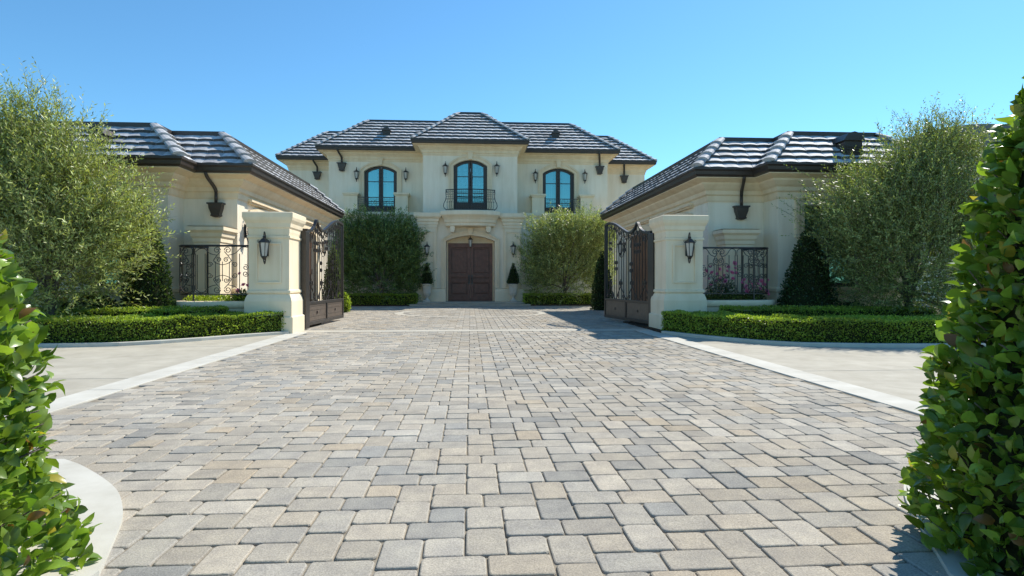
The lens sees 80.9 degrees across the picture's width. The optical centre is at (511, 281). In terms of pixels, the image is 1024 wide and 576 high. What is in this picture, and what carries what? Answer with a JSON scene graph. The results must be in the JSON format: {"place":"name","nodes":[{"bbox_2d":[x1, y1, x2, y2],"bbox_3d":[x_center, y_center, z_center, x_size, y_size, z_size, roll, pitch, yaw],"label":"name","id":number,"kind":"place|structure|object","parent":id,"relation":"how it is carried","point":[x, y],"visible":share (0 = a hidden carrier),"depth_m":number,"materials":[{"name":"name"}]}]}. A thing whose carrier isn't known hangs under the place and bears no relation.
{"place":"outdoors","nodes":[
{"label":"outdoors","id":0,"kind":"place"},
{"bbox_2d":[16,459,122,575],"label":"corner pad","id":1,"kind":"object","parent":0,"point":[98,495],"visible":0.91,"depth_m":2.50,"materials":[{"name":"concrete"}]},
{"bbox_2d":[0,229,101,575],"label":"laurel shrub","id":2,"kind":"object","parent":1,"relation":"on","point":[25,511],"visible":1,"depth_m":1.88,"materials":[{"name":"green plant"}]},
{"bbox_2d":[12,335,279,398],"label":"side drive","id":3,"kind":"structure","parent":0,"point":[79,369],"depth_m":7.51,"materials":[{"name":"concrete"}]},
{"bbox_2d":[38,331,288,347],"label":"kerb","id":4,"kind":"structure","parent":3,"relation":"on","point":[104,344],"depth_m":9.38,"materials":[{"name":"concrete"}]},
{"bbox_2d":[29,306,947,575],"bbox_3d":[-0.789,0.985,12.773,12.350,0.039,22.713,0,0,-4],"label":"driveway","id":5,"kind":"structure","parent":0,"point":[657,379],"depth_m":3.29,"materials":[{"name":"grey stone"}]},
{"bbox_2d":[4,332,306,418],"bbox_3d":[-3.766,0.981,7.217,0.304,0.029,8.512,0,0,-4],"label":"concrete band","id":6,"kind":"object","parent":5,"relation":"on","point":[66,402],"visible":0.74,"depth_m":6.05,"materials":[{"name":"white concrete"}]},
{"bbox_2d":[322,245,339,299],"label":"conical shrub","id":7,"kind":"object","parent":5,"relation":"on","point":[326,280],"visible":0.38,"depth_m":19.38,"materials":[{"name":"green plant"}]},
{"bbox_2d":[336,292,351,312],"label":"round shrub","id":8,"kind":"object","parent":5,"relation":"on","point":[347,303],"visible":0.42,"depth_m":18.88,"materials":[{"name":"green plant"}]},
{"bbox_2d":[351,305,408,305],"bbox_3d":[-6.180,0.955,24.807,4.300,0.070,2.450,0,0,-4],"label":"planting bed","id":9,"kind":"object","parent":5,"relation":"on","point":[379,305],"visible":0.21,"depth_m":23.65,"materials":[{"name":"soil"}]},
{"bbox_2d":[327,200,434,304],"bbox_3d":[-5.377,-0.914,24.475,4.663,4.746,2.894,0,0,-4],"label":"tall shrub","id":10,"kind":"object","parent":9,"relation":"on","point":[386,244],"visible":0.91,"depth_m":24.08,"materials":[{"name":"green plant"}]},
{"bbox_2d":[347,293,418,304],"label":"box hedge","id":11,"kind":"object","parent":9,"relation":"on","point":[375,299],"visible":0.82,"depth_m":23.79,"materials":[{"name":"green plant"}]},
{"bbox_2d":[409,301,530,305],"bbox_3d":[-1.721,0.910,24.840,4.800,0.160,2.000,0,0,-4],"label":"porch step","id":12,"kind":"object","parent":5,"relation":"on","point":[470,303],"visible":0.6,"depth_m":23.99,"materials":[{"name":"stone"}]},
{"bbox_2d":[422,284,431,301],"bbox_3d":[-3.465,0.460,24.439,0.430,0.740,0.430,0,0,-4],"label":"stone urn","id":13,"kind":"object","parent":12,"relation":"on","point":[426,290],"visible":0.98,"depth_m":24.31,"materials":[{"name":"beige stone"}]},
{"bbox_2d":[420,263,432,283],"bbox_3d":[-3.477,-0.315,24.445,0.555,0.923,0.557,0,0,-4],"label":"topiary cone","id":14,"kind":"object","parent":13,"relation":"in","point":[427,277],"visible":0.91,"depth_m":24.31,"materials":[{"name":"green plant"}]},
{"bbox_2d":[508,284,517,301],"bbox_3d":[0.053,0.460,24.683,0.430,0.740,0.430,0,0,-4],"label":"stone urn","id":15,"kind":"object","parent":12,"relation":"on","point":[513,290],"visible":0.98,"depth_m":24.55,"materials":[{"name":"beige stone"}]},
{"bbox_2d":[506,264,518,283],"bbox_3d":[0.043,-0.322,24.680,0.554,0.906,0.580,0,0,-4],"label":"topiary cone","id":16,"kind":"object","parent":15,"relation":"in","point":[513,277],"visible":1,"depth_m":24.57,"materials":[{"name":"green plant"}]},
{"bbox_2d":[394,309,546,317],"bbox_3d":[-1.266,0.980,18.707,4.720,0.021,4.720,0,0,-4],"label":"paving ring","id":17,"kind":"object","parent":5,"relation":"on","point":[539,313],"visible":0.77,"depth_m":18.24,"materials":[{"name":"grey stone"}]},
{"bbox_2d":[531,304,593,305],"bbox_3d":[2.699,0.955,25.422,4.300,0.070,2.450,0,0,-4],"label":"planting bed","id":18,"kind":"object","parent":5,"relation":"on","point":[561,304],"visible":0.21,"depth_m":24.14,"materials":[{"name":"soil"}]},
{"bbox_2d":[522,292,593,303],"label":"box hedge","id":19,"kind":"object","parent":18,"relation":"on","point":[549,298],"visible":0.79,"depth_m":24.27,"materials":[{"name":"green plant"}]},
{"bbox_2d":[510,200,615,305],"bbox_3d":[2.346,-0.881,24.534,4.933,4.801,3.657,0,0,-4],"label":"tall shrub","id":20,"kind":"object","parent":18,"relation":"on","point":[581,235],"visible":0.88,"depth_m":24.14,"materials":[{"name":"green plant"}]},
{"bbox_2d":[590,251,613,309],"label":"conical shrub","id":21,"kind":"object","parent":5,"relation":"on","point":[597,299],"visible":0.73,"depth_m":20.29,"materials":[{"name":"green plant"}]},
{"bbox_2d":[636,330,927,415],"bbox_3d":[2.904,0.981,7.679,0.304,0.029,8.512,0,0,-4],"label":"concrete band","id":22,"kind":"object","parent":5,"relation":"on","point":[903,404],"visible":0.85,"depth_m":5.99,"materials":[{"name":"white concrete"}]},
{"bbox_2d":[0,0,1023,179],"label":"sky","id":23,"kind":"structure","parent":0,"point":[664,79],"materials":[{"name":"blue"}]},
{"bbox_2d":[623,321,661,332],"bbox_3d":[7.032,0.965,11.771,8.441,0.050,5.487,0,0,-4],"label":"planting bed","id":24,"kind":"object","parent":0,"point":[642,325],"visible":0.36,"depth_m":12.85,"materials":[{"name":"soil"}]},
{"bbox_2d":[713,229,760,294],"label":"stone pier","id":25,"kind":"structure","parent":24,"relation":"on","point":[743,237],"depth_m":12.79,"materials":[{"name":"beige stone"}]},
{"bbox_2d":[707,300,774,311],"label":"planter wall","id":26,"kind":"structure","parent":24,"relation":"on","point":[713,305],"depth_m":11.94,"materials":[{"name":"stone"}]},
{"bbox_2d":[703,247,768,299],"bbox_3d":[4.510,-0.164,12.361,1.508,1.067,0.615,0,0,-4],"label":"iron railing","id":27,"kind":"object","parent":26,"relation":"on","point":[753,265],"visible":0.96,"depth_m":12.08,"materials":[{"name":"brown metal"}]},
{"bbox_2d":[775,226,841,310],"bbox_3d":[5.926,-0.057,12.050,1.342,2.150,1.334,0,0,-4],"label":"conical shrub","id":28,"kind":"object","parent":24,"relation":"on","point":[808,285],"visible":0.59,"depth_m":11.80,"materials":[{"name":"green plant"}]},
{"bbox_2d":[661,309,987,342],"bbox_3d":[7.036,0.742,9.882,8.890,0.456,2.378,0,0,11],"label":"box hedge","id":29,"kind":"object","parent":24,"relation":"on","point":[851,328],"visible":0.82,"depth_m":9.29,"materials":[{"name":"green plant"}]},
{"bbox_2d":[718,305,936,316],"bbox_3d":[5.912,0.698,11.366,3.990,0.544,0.932,0,0,5],"label":"box hedge","id":30,"kind":"object","parent":24,"relation":"on","point":[815,310],"visible":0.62,"depth_m":11.13,"materials":[{"name":"green plant"}]},
{"bbox_2d":[838,300,864,306],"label":"round shrub","id":31,"kind":"object","parent":24,"relation":"on","point":[847,304],"visible":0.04,"depth_m":12.05,"materials":[{"name":"green plant"}]},
{"bbox_2d":[771,91,1003,316],"bbox_3d":[7.740,-1.183,11.328,5.238,5.187,3.581,0,0,-4],"label":"olive tree","id":32,"kind":"object","parent":24,"relation":"on","point":[925,190],"visible":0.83,"depth_m":11.08,"materials":[{"name":"green plant"}]},
{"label":"planter soil","id":33,"kind":"structure","parent":24,"relation":"on","visible":0},
{"bbox_2d":[705,261,739,299],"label":"rose bush","id":34,"kind":"object","parent":33,"relation":"on","point":[729,286],"visible":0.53,"depth_m":12.30,"materials":[{"name":"green plant"}]},
{"bbox_2d":[705,294,760,299],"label":"ground cover","id":35,"kind":"object","parent":33,"relation":"on","point":[732,297],"visible":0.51,"depth_m":12.19,"materials":[{"name":"green plant"}]},
{"bbox_2d":[740,278,769,299],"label":"rose bush","id":36,"kind":"object","parent":33,"relation":"on","point":[747,291],"visible":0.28,"depth_m":12.34,"materials":[{"name":"green plant"}]},
{"bbox_2d":[649,215,708,328],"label":"gate pillar","id":37,"kind":"structure","parent":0,"point":[678,281],"depth_m":11.77,"materials":[{"name":"stone"}]},
{"bbox_2d":[604,222,655,325],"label":"iron gate","id":38,"kind":"structure","parent":37,"relation":"attached to","point":[638,310],"depth_m":13.89,"materials":[{"name":"brown metal"}]},
{"bbox_2d":[683,232,695,262],"bbox_3d":[3.451,-0.655,11.658,0.256,0.608,0.249,0,0,-4],"label":"wall lantern","id":39,"kind":"object","parent":37,"relation":"attached to","point":[689,242],"depth_m":11.61,"materials":[{"name":"brown metal"}]},
{"bbox_2d":[667,334,957,401],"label":"side drive","id":40,"kind":"structure","parent":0,"point":[892,371],"depth_m":7.23,"materials":[{"name":"concrete"}]},
{"bbox_2d":[661,331,985,347],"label":"kerb","id":41,"kind":"structure","parent":40,"relation":"on","point":[875,345],"depth_m":9.04,"materials":[{"name":"concrete"}]},
{"bbox_2d":[916,301,985,313],"bbox_3d":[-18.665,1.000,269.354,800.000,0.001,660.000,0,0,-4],"label":"ground","id":42,"kind":"structure","parent":0,"point":[929,306],"depth_m":25.12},
{"bbox_2d":[12,121,344,308],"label":"house wing","id":43,"kind":"structure","parent":42,"relation":"on","point":[222,178],"depth_m":12.62,"materials":[{"name":"beige paint"}]},
{"bbox_2d":[99,201,143,286],"bbox_3d":[-7.811,-0.770,12.089,0.929,1.760,0.060,0,0,-4],"label":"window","id":44,"kind":"structure","parent":43,"relation":"in","point":[118,283],"depth_m":12.08,"materials":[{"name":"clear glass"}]},
{"bbox_2d":[244,223,248,243],"bbox_3d":[-5.719,-1.141,13.186,0.284,0.694,0.292,0,0,-4],"label":"wall lantern","id":45,"kind":"object","parent":43,"relation":"attached to","point":[245,231],"depth_m":13.16,"materials":[{"name":"brown metal"}]},
{"bbox_2d":[302,230,311,300],"bbox_3d":[-6.301,-0.310,17.907,0.065,2.520,2.400,0,0,-4],"label":"garage door","id":46,"kind":"structure","parent":43,"relation":"in","point":[302,230],"depth_m":19.09,"materials":[{"name":"brown wood"}]},
{"bbox_2d":[320,237,326,256],"bbox_3d":[-6.179,-1.139,19.720,0.271,0.660,0.278,0,0,-4],"label":"wall lantern","id":47,"kind":"object","parent":43,"relation":"attached to","point":[323,249],"depth_m":19.68,"materials":[{"name":"brown metal"}]},
{"bbox_2d":[275,112,656,301],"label":"house","id":48,"kind":"structure","parent":42,"relation":"on","point":[382,155],"depth_m":26.34,"materials":[{"name":"beige paint"}]},
{"bbox_2d":[353,167,359,181],"bbox_3d":[-6.845,-4.717,26.431,0.278,0.660,0.271,0,0,-4],"label":"wall lantern","id":49,"kind":"object","parent":48,"relation":"attached to","point":[356,173],"depth_m":26.37,"materials":[{"name":"brown metal"}]},
{"bbox_2d":[358,197,394,210],"bbox_3d":[-5.889,-3.370,26.105,1.600,0.620,0.040,0,0,-4],"label":"balcony railing","id":50,"kind":"object","parent":48,"relation":"attached to","point":[376,199],"visible":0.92,"depth_m":26.10,"materials":[{"name":"brown metal"}]},
{"bbox_2d":[365,166,396,211],"bbox_3d":[-5.847,-4.085,26.810,1.440,2.110,0.080,0,0,-4],"label":"window","id":51,"kind":"structure","parent":48,"relation":"in","point":[380,181],"depth_m":26.80,"materials":[{"name":"blue glass"}]},
{"bbox_2d":[403,168,407,180],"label":"wall lantern","id":52,"kind":"object","parent":48,"relation":"attached to","point":[405,172],"depth_m":26.52,"materials":[{"name":"brown metal"}]},
{"bbox_2d":[424,244,429,254],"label":"wall lantern","id":53,"kind":"object","parent":48,"relation":"attached to","point":[426,246],"depth_m":24.58,"materials":[{"name":"brown metal"}]},
{"bbox_2d":[443,161,448,176],"bbox_3d":[-2.795,-4.722,25.158,0.278,0.660,0.271,0,0,-4],"label":"wall lantern","id":54,"kind":"object","parent":48,"relation":"attached to","point":[445,167],"depth_m":25.11,"materials":[{"name":"brown metal"}]},
{"bbox_2d":[448,243,469,300],"bbox_3d":[-2.237,-0.404,25.465,0.937,2.448,0.203,0,0,-4],"label":"front door","id":55,"kind":"structure","parent":48,"relation":"in","point":[458,253],"depth_m":25.48,"materials":[{"name":"brown wood"}]},
{"bbox_2d":[443,189,497,210],"bbox_3d":[-1.720,-3.363,24.817,2.227,0.837,1.046,0,0,-4],"label":"balcony railing","id":56,"kind":"object","parent":48,"relation":"attached to","point":[461,197],"visible":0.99,"depth_m":24.47,"materials":[{"name":"brown metal"}]},
{"bbox_2d":[468,236,472,247],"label":"pendant lantern","id":57,"kind":"object","parent":48,"relation":"hanging from","point":[470,239],"visible":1,"depth_m":25.15,"materials":[{"name":"brown metal"}]},
{"bbox_2d":[454,161,486,209],"bbox_3d":[-1.770,-4.085,25.539,1.420,2.110,0.080,0,0,-4],"label":"window","id":58,"kind":"structure","parent":48,"relation":"in","point":[461,170],"depth_m":25.53,"materials":[{"name":"blue glass"}]},
{"bbox_2d":[470,243,492,300],"bbox_3d":[-1.297,-0.404,25.530,0.937,2.448,0.203,0,0,-4],"label":"front door","id":59,"kind":"structure","parent":48,"relation":"in","point":[481,254],"depth_m":25.55,"materials":[{"name":"brown wood"}]},
{"bbox_2d":[494,162,498,176],"bbox_3d":[-0.641,-4.750,25.307,0.278,0.660,0.271,0,0,-4],"label":"wall lantern","id":60,"kind":"object","parent":48,"relation":"attached to","point":[496,166],"depth_m":25.25,"materials":[{"name":"brown metal"}]},
{"bbox_2d":[510,243,515,254],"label":"wall lantern","id":61,"kind":"object","parent":48,"relation":"attached to","point":[513,247],"depth_m":24.83,"materials":[{"name":"brown metal"}]},
{"bbox_2d":[533,169,537,182],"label":"wall lantern","id":62,"kind":"object","parent":48,"relation":"attached to","point":[535,173],"depth_m":26.92,"materials":[{"name":"brown metal"}]},
{"bbox_2d":[543,169,573,211],"bbox_3d":[2.094,-4.085,27.360,1.440,2.110,0.080,0,0,-4],"label":"window","id":63,"kind":"structure","parent":48,"relation":"in","point":[558,184],"depth_m":27.35,"materials":[{"name":"blue glass"}]},
{"bbox_2d":[545,199,579,212],"bbox_3d":[2.232,-3.370,26.668,1.600,0.620,0.040,0,0,-4],"label":"balcony railing","id":64,"kind":"object","parent":48,"relation":"attached to","point":[565,203],"visible":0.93,"depth_m":26.69,"materials":[{"name":"brown metal"}]},
{"bbox_2d":[583,170,586,183],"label":"wall lantern","id":65,"kind":"object","parent":48,"relation":"attached to","point":[584,176],"depth_m":27.08,"materials":[{"name":"brown metal"}]},
{"bbox_2d":[300,329,648,331],"bbox_3d":[-0.740,0.982,11.907,7.070,0.027,0.410,0,0,-4],"label":"threshold band","id":66,"kind":"object","parent":42,"relation":"on","point":[524,330],"visible":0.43,"depth_m":11.88,"materials":[{"name":"grey stone"}]},
{"bbox_2d":[904,463,1004,575],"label":"corner pad","id":67,"kind":"object","parent":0,"point":[950,560],"visible":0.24,"depth_m":2.07,"materials":[{"name":"concrete"}]},
{"bbox_2d":[896,76,1023,575],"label":"laurel shrub","id":68,"kind":"object","parent":67,"relation":"on","point":[971,429],"visible":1,"depth_m":2.04,"materials":[{"name":"green plant"}]},
{"bbox_2d":[901,124,1009,300],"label":"neighbour house","id":69,"kind":"structure","parent":0,"point":[989,126],"depth_m":29.70,"materials":[{"name":"beige paint"}]},
{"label":"planting bed","id":70,"kind":"structure","parent":0,"visible":0},
{"bbox_2d":[60,301,81,306],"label":"round shrub","id":71,"kind":"object","parent":70,"relation":"on","point":[63,305],"visible":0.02,"depth_m":10.57,"materials":[{"name":"green plant"}]},
{"bbox_2d":[0,57,189,321],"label":"olive tree","id":72,"kind":"object","parent":70,"relation":"on","point":[49,197],"visible":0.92,"depth_m":9.72,"materials":[{"name":"green plant"}]},
{"bbox_2d":[71,293,120,308],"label":"round shrub","id":73,"kind":"object","parent":70,"relation":"on","point":[103,300],"visible":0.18,"depth_m":10.67,"materials":[{"name":"green plant"}]},
{"bbox_2d":[33,305,228,316],"bbox_3d":[-6.930,0.687,10.439,3.799,0.566,0.909,0,0,-13],"label":"box hedge","id":74,"kind":"object","parent":70,"relation":"on","point":[167,310],"visible":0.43,"depth_m":10.32,"materials":[{"name":"green plant"}]},
{"bbox_2d":[118,214,176,308],"bbox_3d":[-6.694,-0.148,11.021,1.015,2.259,1.042,0,0,-4],"label":"conical shrub","id":75,"kind":"object","parent":70,"relation":"on","point":[148,281],"visible":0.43,"depth_m":10.82,"materials":[{"name":"green plant"}]},
{"bbox_2d":[28,310,285,342],"bbox_3d":[-8.045,0.742,9.681,8.232,0.455,2.138,0,0,-17],"label":"box hedge","id":76,"kind":"object","parent":70,"relation":"on","point":[107,328],"visible":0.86,"depth_m":9.56,"materials":[{"name":"green plant"}]},
{"bbox_2d":[172,301,243,311],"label":"planter wall","id":77,"kind":"structure","parent":70,"relation":"on","point":[236,306],"depth_m":11.24,"materials":[{"name":"stone"}]},
{"bbox_2d":[179,245,248,300],"bbox_3d":[-5.724,-0.164,11.450,1.417,1.067,0.650,0,0,27],"label":"iron railing","id":78,"kind":"object","parent":77,"relation":"on","point":[207,277],"visible":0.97,"depth_m":11.38,"materials":[{"name":"brown metal"}]},
{"bbox_2d":[186,226,237,300],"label":"stone pier","id":79,"kind":"structure","parent":70,"relation":"on","point":[212,235],"depth_m":12.08,"materials":[{"name":"beige stone"}]},
{"bbox_2d":[242,211,305,333],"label":"gate pillar","id":80,"kind":"structure","parent":70,"relation":"on","point":[274,282],"depth_m":11.22,"materials":[{"name":"stone"}]},
{"bbox_2d":[257,231,270,263],"bbox_3d":[-4.582,-0.625,11.101,0.256,0.608,0.249,0,0,-4],"label":"wall lantern","id":81,"kind":"object","parent":80,"relation":"attached to","point":[264,242],"depth_m":11.05,"materials":[{"name":"brown metal"}]},
{"bbox_2d":[300,219,343,328],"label":"iron gate","id":82,"kind":"structure","parent":80,"relation":"attached to","point":[319,311],"depth_m":13.21,"materials":[{"name":"brown metal"}]},
{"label":"planter soil","id":83,"kind":"structure","parent":70,"relation":"on","visible":0},
{"bbox_2d":[183,293,245,300],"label":"ground cover","id":84,"kind":"object","parent":83,"relation":"on","point":[216,298],"visible":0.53,"depth_m":11.51,"materials":[{"name":"green plant"}]},
{"bbox_2d":[233,273,248,300],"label":"rose bush","id":85,"kind":"object","parent":83,"relation":"on","point":[237,291],"visible":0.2,"depth_m":11.65,"materials":[{"name":"green plant"}]},
{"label":"side yard","id":86,"kind":"structure","parent":0,"visible":0},
{"bbox_2d":[600,131,946,305],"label":"house wing","id":87,"kind":"structure","parent":86,"relation":"on","point":[732,182],"depth_m":13.08,"materials":[{"name":"beige paint"}]},
{"bbox_2d":[617,238,624,256],"bbox_3d":[3.676,-1.139,20.303,0.271,0.660,0.278,0,0,-4],"label":"wall lantern","id":88,"kind":"object","parent":87,"relation":"attached to","point":[619,247],"depth_m":20.26,"materials":[{"name":"brown metal"}]},
{"bbox_2d":[632,233,647,300],"bbox_3d":[4.040,-0.310,18.624,0.065,2.520,2.400,0,0,-4],"label":"garage door","id":89,"kind":"structure","parent":87,"relation":"in","point":[633,240],"depth_m":18.79,"materials":[{"name":"brown wood"}]},
{"bbox_2d":[805,206,854,286],"bbox_3d":[6.750,-0.750,12.857,1.186,1.720,0.060,0,0,-4],"label":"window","id":90,"kind":"structure","parent":87,"relation":"in","point":[841,279],"depth_m":12.86,"materials":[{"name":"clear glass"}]}
]}

